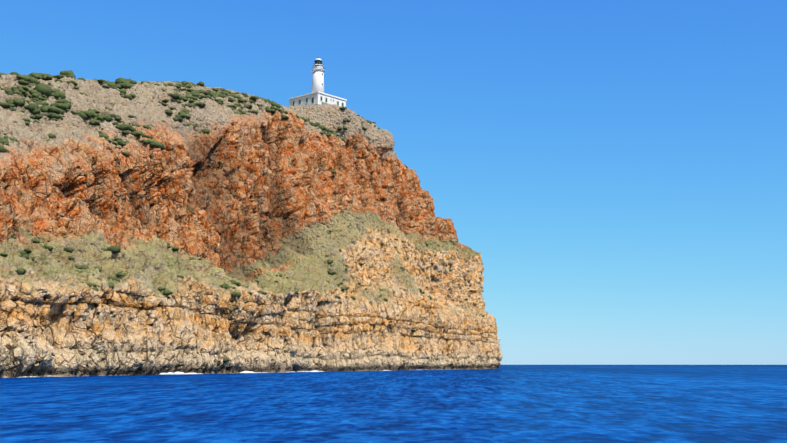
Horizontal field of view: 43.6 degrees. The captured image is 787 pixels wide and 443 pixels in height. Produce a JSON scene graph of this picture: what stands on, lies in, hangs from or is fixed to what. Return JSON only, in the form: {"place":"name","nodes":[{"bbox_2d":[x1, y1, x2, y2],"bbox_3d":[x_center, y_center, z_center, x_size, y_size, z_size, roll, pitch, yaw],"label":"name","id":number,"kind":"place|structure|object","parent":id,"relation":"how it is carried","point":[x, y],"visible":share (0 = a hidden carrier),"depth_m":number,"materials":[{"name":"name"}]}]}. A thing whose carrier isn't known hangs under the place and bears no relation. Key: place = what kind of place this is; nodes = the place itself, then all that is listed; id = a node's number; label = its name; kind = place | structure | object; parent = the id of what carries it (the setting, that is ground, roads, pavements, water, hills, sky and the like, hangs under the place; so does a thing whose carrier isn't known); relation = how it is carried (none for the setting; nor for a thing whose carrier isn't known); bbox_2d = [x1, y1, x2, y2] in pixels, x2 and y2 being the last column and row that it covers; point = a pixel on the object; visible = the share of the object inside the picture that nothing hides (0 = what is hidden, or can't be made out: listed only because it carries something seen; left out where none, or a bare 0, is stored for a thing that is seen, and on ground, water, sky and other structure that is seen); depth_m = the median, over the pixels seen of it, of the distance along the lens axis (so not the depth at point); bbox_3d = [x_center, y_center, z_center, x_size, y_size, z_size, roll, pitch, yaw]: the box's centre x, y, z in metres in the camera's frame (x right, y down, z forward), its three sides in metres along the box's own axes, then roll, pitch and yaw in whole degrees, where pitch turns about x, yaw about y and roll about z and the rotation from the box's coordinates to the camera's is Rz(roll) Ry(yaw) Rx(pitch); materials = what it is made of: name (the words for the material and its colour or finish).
{"place":"outdoors","nodes":[
{"label":"outdoors","id":0,"kind":"place"},
{"bbox_2d":[0,74,502,377],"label":"cliff","id":1,"kind":"structure","parent":0,"point":[284,191],"depth_m":307.58,"materials":[{"name":"brown stone"}]},
{"bbox_2d":[0,70,499,361],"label":"bushes","id":2,"kind":"object","parent":1,"relation":"on","point":[39,92],"visible":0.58,"depth_m":290.68,"materials":[{"name":"green plant"}]},
{"bbox_2d":[288,57,354,111],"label":"lighthouse","id":3,"kind":"object","parent":1,"relation":"on","point":[317,96],"visible":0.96,"depth_m":468.25,"materials":[{"name":"white paint"}]},
{"bbox_2d":[0,365,786,442],"bbox_3d":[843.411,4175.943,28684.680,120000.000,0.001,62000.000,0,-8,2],"label":"sea","id":4,"kind":"structure","parent":0,"point":[624,404],"depth_m":54.61,"materials":[{"name":"liquid"}]},
{"bbox_2d":[3,368,494,376],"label":"surf foam","id":5,"kind":"object","parent":4,"relation":"on","point":[239,372],"visible":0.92,"depth_m":264.07,"materials":[{"name":"white"}]},
{"bbox_2d":[0,0,786,364],"label":"sky","id":6,"kind":"structure","parent":0,"point":[616,170],"materials":[{"name":"blue"}]}
]}

